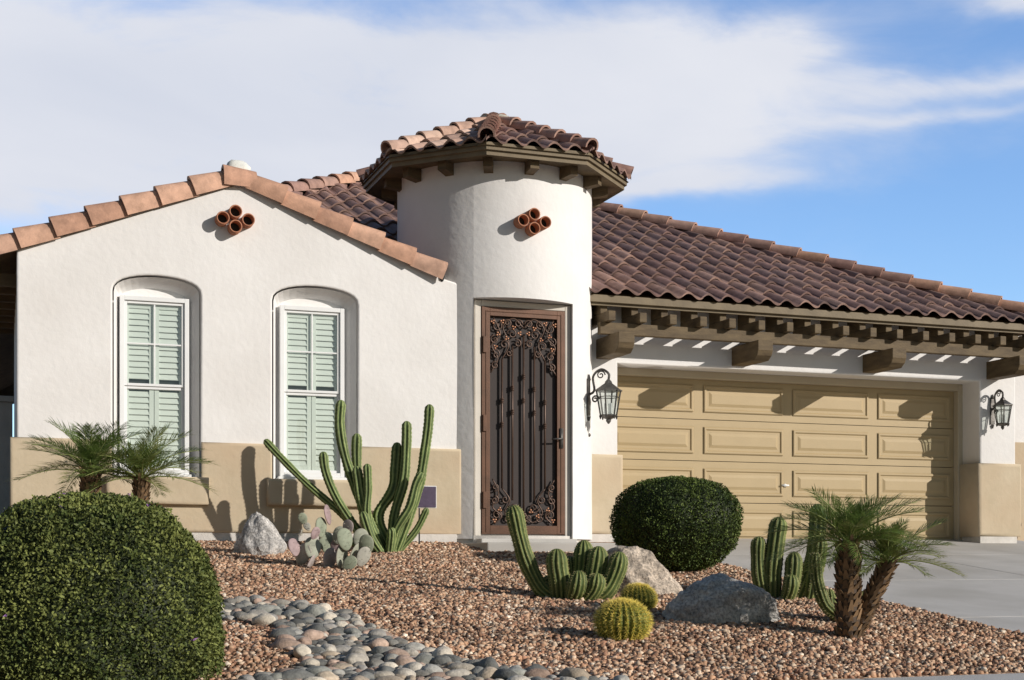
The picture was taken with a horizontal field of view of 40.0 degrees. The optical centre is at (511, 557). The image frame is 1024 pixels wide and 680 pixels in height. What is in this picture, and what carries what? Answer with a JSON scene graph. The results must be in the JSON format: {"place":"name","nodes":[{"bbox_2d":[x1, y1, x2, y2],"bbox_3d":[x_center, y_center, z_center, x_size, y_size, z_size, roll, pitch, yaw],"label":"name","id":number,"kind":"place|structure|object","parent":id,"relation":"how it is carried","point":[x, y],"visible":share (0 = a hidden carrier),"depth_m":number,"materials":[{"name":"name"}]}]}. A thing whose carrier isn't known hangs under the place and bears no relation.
{"place":"outdoors","nodes":[
{"label":"outdoors","id":0,"kind":"place"},
{"bbox_2d":[14,303,15,436],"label":"gable wall side","id":1,"kind":"structure","parent":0,"point":[15,374],"depth_m":15.01,"materials":[{"name":"white paint"}]},
{"bbox_2d":[16,185,456,478],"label":"gable wall","id":2,"kind":"structure","parent":0,"point":[406,341],"depth_m":14.34,"materials":[{"name":"white paint"}]},
{"bbox_2d":[0,185,235,334],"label":"gable deck","id":3,"kind":"structure","parent":2,"relation":"on","point":[7,287],"depth_m":14.33,"materials":[{"name":"brown wood"}]},
{"bbox_2d":[0,164,447,278],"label":"rake tiles","id":4,"kind":"object","parent":3,"relation":"on","point":[58,226],"visible":0.8,"depth_m":14.21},
{"bbox_2d":[227,160,250,169],"bbox_3d":[-2.834,-3.992,14.509,0.276,0.202,0.226,0,0,-20],"label":"ridge mortar","id":5,"kind":"object","parent":4,"relation":"on","point":[240,164],"visible":0.46,"depth_m":14.43,"materials":[{"name":"white concrete"}]},
{"bbox_2d":[114,277,198,476],"bbox_3d":[-3.586,-1.802,14.174,0.836,2.005,0.168,0,0,-20],"label":"window reveal","id":6,"kind":"object","parent":2,"relation":"attached to","point":[155,287],"depth_m":14.26,"materials":[{"name":"white paint"}]},
{"bbox_2d":[119,295,191,476],"bbox_3d":[-3.607,-1.712,14.187,0.720,1.815,0.130,0,0,-20],"label":"window frame","id":7,"kind":"object","parent":6,"relation":"in","point":[124,385],"visible":0.78,"depth_m":14.19,"materials":[{"name":"white wood"}]},
{"bbox_2d":[127,303,180,466],"bbox_3d":[-3.617,-1.730,14.215,0.586,1.670,0.020,0,0,-20],"label":"window shutter","id":8,"kind":"object","parent":7,"relation":"attached to","point":[160,407],"depth_m":14.21,"materials":[{"name":"wood"}]},
{"bbox_2d":[129,313,178,457],"bbox_3d":[-3.627,-1.730,14.243,0.590,1.690,0.006,0,0,-20],"label":"dark window","id":9,"kind":"structure","parent":7,"relation":"in","point":[170,382],"depth_m":14.26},
{"bbox_2d":[215,205,254,234],"bbox_3d":[-2.824,-3.425,14.307,0.388,0.284,0.180,0,0,-20],"label":"gable vent","id":10,"kind":"object","parent":2,"relation":"in","point":[228,215],"depth_m":14.28,"materials":[{"name":"orange ceramic"}]},
{"bbox_2d":[273,288,355,478],"bbox_3d":[-2.076,-1.802,14.724,0.876,2.005,0.168,0,0,-20],"label":"window reveal","id":11,"kind":"object","parent":2,"relation":"attached to","point":[317,297],"depth_m":14.81,"materials":[{"name":"white paint"}]},
{"bbox_2d":[277,305,346,479],"bbox_3d":[-2.097,-1.712,14.737,0.720,1.815,0.130,0,0,-20],"label":"window frame","id":12,"kind":"object","parent":11,"relation":"in","point":[283,392],"visible":0.96,"depth_m":14.68,"materials":[{"name":"white wood"}]},
{"bbox_2d":[288,322,333,461],"bbox_3d":[-2.117,-1.730,14.793,0.590,1.690,0.006,0,0,-20],"label":"dark window","id":13,"kind":"structure","parent":12,"relation":"in","point":[305,388],"depth_m":14.78,"materials":[{"name":"black glass"}]},
{"bbox_2d":[286,313,336,470],"bbox_3d":[-2.107,-1.730,14.765,0.586,1.670,0.020,0,0,-20],"label":"window shutter","id":14,"kind":"object","parent":12,"relation":"attached to","point":[308,452],"depth_m":14.75,"materials":[{"name":"wood"}]},
{"bbox_2d":[0,0,1023,436],"label":"sky","id":15,"kind":"structure","parent":0,"point":[888,134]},
{"bbox_2d":[457,535,588,542],"bbox_3d":[-0.201,-0.117,16.209,2.180,0.235,2.180,0,0,-20],"label":"tower footing","id":16,"kind":"object","parent":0,"point":[505,537],"visible":0.14,"depth_m":15.16,"materials":[{"name":"grey concrete"}]},
{"bbox_2d":[195,539,1023,679],"bbox_3d":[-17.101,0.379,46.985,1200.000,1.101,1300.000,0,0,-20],"label":"ground","id":17,"kind":"structure","parent":0,"point":[790,678],"depth_m":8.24,"materials":[{"name":"brown gravel"}]},
{"bbox_2d":[0,396,13,513],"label":"block wall","id":18,"kind":"structure","parent":17,"relation":"on","point":[6,417],"depth_m":16.75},
{"bbox_2d":[6,417,170,498],"bbox_3d":[-3.281,-0.448,10.957,1.300,1.296,1.330,0,0,-20],"label":"pygmy date palm","id":19,"kind":"object","parent":17,"relation":"on","point":[80,439],"visible":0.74,"depth_m":10.82,"materials":[{"name":"green plant"}]},
{"bbox_2d":[0,490,226,679],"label":"clipped shrub","id":20,"kind":"object","parent":17,"relation":"on","point":[99,585],"visible":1,"depth_m":6.83,"materials":[{"name":"green plant"}]},
{"bbox_2d":[69,419,219,502],"bbox_3d":[-2.889,-0.445,11.050,1.195,1.292,1.198,0,0,-20],"label":"pygmy date palm","id":21,"kind":"object","parent":17,"relation":"on","point":[141,488],"visible":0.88,"depth_m":10.93,"materials":[{"name":"green plant"}]},
{"bbox_2d":[234,512,286,554],"bbox_3d":[-2.361,-0.119,13.223,0.483,0.625,0.388,0,0,-20],"label":"boulder","id":22,"kind":"object","parent":17,"relation":"on","point":[259,535],"visible":0.63,"depth_m":13.12,"materials":[{"name":"stone"}]},
{"bbox_2d":[188,532,456,541],"bbox_3d":[-2.746,-0.125,14.474,4.500,0.250,0.220,0,0,-20],"label":"footing","id":23,"kind":"object","parent":17,"relation":"on","point":[222,537],"visible":0.14,"depth_m":14.53,"materials":[{"name":"grey concrete"}]},
{"bbox_2d":[10,437,460,533],"bbox_3d":[-2.724,-0.708,14.444,4.580,0.915,0.200,0,0,-20],"label":"wainscot","id":24,"kind":"object","parent":23,"relation":"on","point":[240,474],"visible":0.48,"depth_m":14.34,"materials":[{"name":"beige paint"}]},
{"bbox_2d":[106,475,208,504],"bbox_3d":[-3.543,-0.667,14.056,1.000,0.275,0.200,0,0,-20],"label":"window sill","id":25,"kind":"structure","parent":24,"relation":"attached to","point":[184,492],"depth_m":14.02,"materials":[{"name":"beige paint"}]},
{"bbox_2d":[266,478,356,506],"bbox_3d":[-2.033,-0.667,14.605,1.040,0.275,0.200,0,0,-20],"label":"window sill","id":26,"kind":"structure","parent":24,"relation":"attached to","point":[287,492],"depth_m":14.44,"materials":[{"name":"beige paint"}]},
{"bbox_2d":[288,504,373,569],"bbox_3d":[-1.579,-0.173,12.340,0.748,0.591,0.354,0,0,0],"label":"prickly pear cactus","id":27,"kind":"object","parent":17,"relation":"on","point":[335,547],"visible":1,"depth_m":12.28,"materials":[{"name":"green plant"}]},
{"bbox_2d":[263,400,433,552],"bbox_3d":[-1.602,-0.773,13.819,1.676,1.561,0.364,0,0,1],"label":"columnar cactus","id":28,"kind":"object","parent":17,"relation":"on","point":[394,537],"visible":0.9,"depth_m":13.79,"materials":[{"name":"green plant"}]},
{"bbox_2d":[221,595,629,679],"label":"river stones","id":29,"kind":"object","parent":17,"relation":"on","point":[304,627],"visible":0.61,"depth_m":7.81,"materials":[{"name":"grey stone"}]},
{"bbox_2d":[417,486,436,543],"bbox_3d":[-0.897,-0.375,14.511,0.246,0.750,0.030,0,0,-20],"label":"yard sign","id":30,"kind":"object","parent":17,"relation":"on","point":[428,498],"visible":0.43,"depth_m":14.51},
{"bbox_2d":[397,161,591,539],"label":"tower wall","id":31,"kind":"structure","parent":17,"relation":"on","point":[462,218],"depth_m":15.20,"materials":[{"name":"white paint"}]},
{"bbox_2d":[382,157,607,209],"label":"tower rafter tails","id":32,"kind":"object","parent":31,"relation":"attached to","point":[392,188],"visible":0.5,"depth_m":15.37,"materials":[{"name":"brown wood"}]},
{"bbox_2d":[362,138,627,203],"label":"tower roof deck","id":33,"kind":"structure","parent":31,"relation":"on","point":[376,188],"depth_m":15.30,"materials":[{"name":"brown wood"}]},
{"bbox_2d":[363,141,626,208],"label":"tower fascia","id":34,"kind":"structure","parent":33,"relation":"attached to","point":[520,151],"depth_m":14.99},
{"bbox_2d":[360,121,630,183],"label":"tower roof tiles","id":35,"kind":"object","parent":33,"relation":"on","point":[506,133],"visible":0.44,"depth_m":15.17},
{"bbox_2d":[356,112,633,177],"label":"tower hip caps","id":36,"kind":"object","parent":35,"relation":"on","point":[561,135],"visible":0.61,"depth_m":15.49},
{"bbox_2d":[481,113,508,118],"bbox_3d":[-0.197,-5.038,16.205,0.356,0.124,0.344,0,0,-20],"label":"tower mortar","id":37,"kind":"object","parent":36,"relation":"on","point":[501,115],"visible":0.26,"depth_m":16.07,"materials":[{"name":"beige concrete"}]},
{"bbox_2d":[472,297,572,542],"bbox_3d":[0.134,-1.470,15.288,1.150,2.641,0.280,0,0,-20],"label":"door recess","id":38,"kind":"object","parent":31,"relation":"attached to","point":[525,300],"depth_m":15.51,"materials":[{"name":"white paint"}]},
{"bbox_2d":[474,300,570,535],"bbox_3d":[0.117,-1.475,15.375,1.117,2.610,0.045,0,0,-20],"label":"door trim","id":39,"kind":"structure","parent":38,"relation":"attached to","point":[478,304],"depth_m":15.27,"materials":[{"name":"white paint"}]},
{"bbox_2d":[481,306,564,534],"bbox_3d":[0.124,-1.480,15.361,0.970,2.460,0.074,0,0,-20],"label":"security door frame","id":40,"kind":"object","parent":38,"relation":"attached to","point":[559,318],"visible":1,"depth_m":15.34,"materials":[{"name":"brown metal"}]},
{"bbox_2d":[490,316,555,525],"bbox_3d":[0.114,-1.480,15.389,0.780,2.270,0.008,0,0,-20],"label":"security door screen","id":41,"kind":"object","parent":40,"relation":"attached to","point":[495,427],"visible":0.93,"depth_m":15.38,"materials":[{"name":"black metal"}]},
{"bbox_2d":[490,317,555,524],"bbox_3d":[0.126,-1.481,15.354,0.773,2.254,0.044,0,0,-20],"label":"door scrollwork","id":42,"kind":"object","parent":40,"relation":"attached to","point":[551,368],"depth_m":15.35,"materials":[{"name":"brown metal"}]},
{"bbox_2d":[490,319,555,522],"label":"door leaves","id":43,"kind":"object","parent":42,"relation":"attached to","point":[540,340],"visible":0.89,"depth_m":15.36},
{"bbox_2d":[552,428,563,447],"bbox_3d":[0.502,-1.310,15.446,0.151,0.220,0.064,0,0,-20],"label":"door lever","id":44,"kind":"object","parent":40,"relation":"attached to","point":[561,438],"depth_m":15.48,"materials":[{"name":"metal"}]},
{"bbox_2d":[513,208,550,236],"bbox_3d":[0.210,-3.600,15.140,0.392,0.284,0.188,0,0,-20],"label":"tower vent","id":45,"kind":"object","parent":31,"relation":"attached to","point":[537,224],"depth_m":15.10,"materials":[{"name":"orange ceramic"}]},
{"bbox_2d":[587,368,621,423],"bbox_3d":[1.054,-1.807,15.770,0.286,0.628,0.394,0,0,-43],"label":"wall lantern","id":46,"kind":"object","parent":31,"relation":"attached to","point":[608,386],"depth_m":15.74,"materials":[{"name":"metal"}]},
{"bbox_2d":[461,542,616,551],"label":"walkway","id":47,"kind":"structure","parent":17,"relation":"on","point":[507,546],"depth_m":14.40,"materials":[{"name":"concrete"}]},
{"bbox_2d":[475,538,576,542],"bbox_3d":[0.141,-0.160,15.269,1.100,0.080,0.300,0,0,-20],"label":"threshold","id":48,"kind":"object","parent":47,"relation":"on","point":[531,540],"visible":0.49,"depth_m":15.16,"materials":[{"name":"concrete"}]},
{"bbox_2d":[506,505,628,600],"bbox_3d":[0.431,-0.003,10.850,0.938,0.821,0.456,0,0,20],"label":"clumping cactus","id":49,"kind":"object","parent":17,"relation":"on","point":[587,571],"visible":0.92,"depth_m":10.78,"materials":[{"name":"green plant"}]},
{"bbox_2d":[589,534,613,541],"bbox_3d":[0.924,-0.135,16.554,0.560,0.270,0.420,0,0,-20],"label":"garage footing","id":50,"kind":"object","parent":17,"relation":"on","point":[602,537],"visible":0.07,"depth_m":16.38,"materials":[{"name":"grey concrete"}]},
{"bbox_2d":[592,596,653,640],"bbox_3d":[0.699,0.401,8.896,0.416,0.320,0.419,0,0,-20],"label":"golden barrel cactus","id":51,"kind":"object","parent":17,"relation":"on","point":[620,619],"visible":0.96,"depth_m":8.78,"materials":[{"name":"yellow plant"}]},
{"bbox_2d":[619,582,658,608],"bbox_3d":[0.926,0.299,10.319,0.314,0.246,0.315,0,0,-20],"label":"golden barrel cactus","id":52,"kind":"object","parent":17,"relation":"on","point":[646,595],"visible":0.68,"depth_m":10.23,"materials":[{"name":"yellow plant"}]},
{"bbox_2d":[607,545,682,594],"bbox_3d":[1.065,0.245,11.501,0.625,0.684,0.542,0,0,-20],"label":"boulder","id":53,"kind":"object","parent":17,"relation":"on","point":[645,567],"visible":0.44,"depth_m":11.36,"materials":[{"name":"stone"}]},
{"bbox_2d":[609,475,743,571],"bbox_3d":[1.539,-0.290,13.164,1.209,0.960,1.173,0,0,-20],"label":"clipped shrub","id":54,"kind":"object","parent":17,"relation":"on","point":[677,523],"visible":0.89,"depth_m":12.77,"materials":[{"name":"green plant"}]},
{"bbox_2d":[662,573,780,623],"bbox_3d":[1.472,0.412,9.898,0.830,0.604,0.545,0,0,-20],"label":"boulder","id":55,"kind":"object","parent":17,"relation":"on","point":[722,598],"visible":0.55,"depth_m":9.71,"materials":[{"name":"stone"}]},
{"bbox_2d":[749,504,827,599],"bbox_3d":[2.218,-0.024,11.256,0.643,0.821,0.390,0,0,10],"label":"torch cactus","id":56,"kind":"object","parent":17,"relation":"on","point":[766,575],"visible":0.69,"depth_m":11.23,"materials":[{"name":"green plant"}]},
{"bbox_2d":[569,305,1014,463],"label":"garage wall","id":57,"kind":"structure","parent":17,"relation":"on","point":[984,441],"depth_m":17.46,"materials":[{"name":"white paint"}]},
{"bbox_2d":[0,187,1023,395],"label":"roof deck","id":58,"kind":"structure","parent":57,"relation":"on","point":[6,365],"depth_m":17.72,"materials":[{"name":"brown wood"}]},
{"bbox_2d":[281,171,1023,311],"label":"hip caps","id":59,"kind":"object","parent":58,"relation":"attached to","point":[306,184],"visible":0.47,"depth_m":19.34,"materials":[{"name":"ceramic"}]},
{"bbox_2d":[291,181,1023,321],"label":"roof tiles","id":60,"kind":"object","parent":58,"relation":"attached to","point":[829,281],"visible":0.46,"depth_m":18.12,"materials":[{"name":"ceramic"}]},
{"bbox_2d":[590,294,1023,338],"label":"fascia","id":61,"kind":"structure","parent":58,"relation":"attached to","point":[746,310],"depth_m":16.91,"materials":[{"name":"brown wood"}]},
{"bbox_2d":[592,454,622,533],"bbox_3d":[0.926,-0.735,16.534,0.650,0.930,0.440,0,0,-20],"label":"garage wainscot","id":62,"kind":"object","parent":57,"relation":"attached to","point":[607,479],"visible":0.34,"depth_m":16.35,"materials":[{"name":"beige paint"}]},
{"bbox_2d":[617,376,953,539],"bbox_3d":[3.477,-1.188,17.771,5.050,2.037,0.060,0,0,-20],"label":"garage door","id":63,"kind":"structure","parent":57,"relation":"in","point":[735,442],"depth_m":17.78,"materials":[{"name":"beige metal"}]},
{"bbox_2d":[617,367,962,539],"bbox_3d":[3.516,-1.220,17.721,5.170,2.140,0.100,0,0,-20],"label":"garage door trim","id":64,"kind":"structure","parent":57,"relation":"attached to","point":[957,389],"depth_m":17.96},
{"bbox_2d":[592,305,1023,379],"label":"eave timbers","id":65,"kind":"object","parent":57,"relation":"attached to","point":[889,345],"visible":0.96,"depth_m":16.96,"materials":[{"name":"brown wood"}]},
{"bbox_2d":[959,463,1020,536],"bbox_3d":[6.267,-0.745,18.510,0.680,0.950,0.500,0,0,-20],"label":"garage wainscot","id":66,"kind":"object","parent":57,"relation":"attached to","point":[989,499],"visible":0.97,"depth_m":18.29,"materials":[{"name":"beige paint"}]},
{"bbox_2d":[990,389,1012,429],"bbox_3d":[6.316,-1.906,18.126,0.242,0.530,0.333,0,0,7],"label":"wall lantern","id":67,"kind":"object","parent":57,"relation":"attached to","point":[1002,402],"depth_m":18.11,"materials":[{"name":"metal"}]},
{"bbox_2d":[807,552,862,620],"bbox_3d":[2.330,0.233,10.010,0.503,0.553,0.223,0,0,-6],"label":"torch cactus","id":68,"kind":"object","parent":17,"relation":"on","point":[824,598],"visible":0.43,"depth_m":9.92,"materials":[{"name":"green plant"}]},
{"bbox_2d":[762,484,966,638],"bbox_3d":[2.290,0.052,9.323,1.383,1.068,1.151,0,0,-20],"label":"pygmy date palm","id":69,"kind":"object","parent":17,"relation":"on","point":[854,611],"visible":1,"depth_m":9.21,"materials":[{"name":"green plant"}]},
{"bbox_2d":[1015,335,1023,441],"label":"wall","id":70,"kind":"structure","parent":17,"relation":"on","point":[1019,408],"depth_m":26.95,"materials":[{"name":"white paint"}]},
{"bbox_2d":[1015,442,1023,540],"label":"wainscot","id":71,"kind":"object","parent":70,"relation":"attached to","point":[1019,452],"depth_m":26.89,"materials":[{"name":"beige paint"}]},
{"bbox_2d":[618,416,951,505],"bbox_3d":[3.461,-1.188,17.813,5.050,2.045,0.010,0,0,-20],"label":"garage door backing","id":72,"kind":"object","parent":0,"point":[793,463],"visible":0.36,"depth_m":17.80,"materials":[{"name":"beige metal"}]},
{"bbox_2d":[721,539,1023,632],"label":"driveway","id":73,"kind":"structure","parent":0,"point":[989,591],"depth_m":13.48,"materials":[{"name":"concrete"}]},
{"bbox_2d":[962,536,1016,542],"bbox_3d":[6.261,-0.135,18.497,0.580,0.270,0.420,0,0,-20],"label":"garage footing","id":74,"kind":"object","parent":73,"relation":"on","point":[984,539],"visible":0.36,"depth_m":18.30,"materials":[{"name":"grey concrete"}]},
{"bbox_2d":[834,673,1023,679],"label":"sidewalk","id":75,"kind":"structure","parent":0,"point":[1014,676],"depth_m":7.90,"materials":[{"name":"concrete"}]}
]}

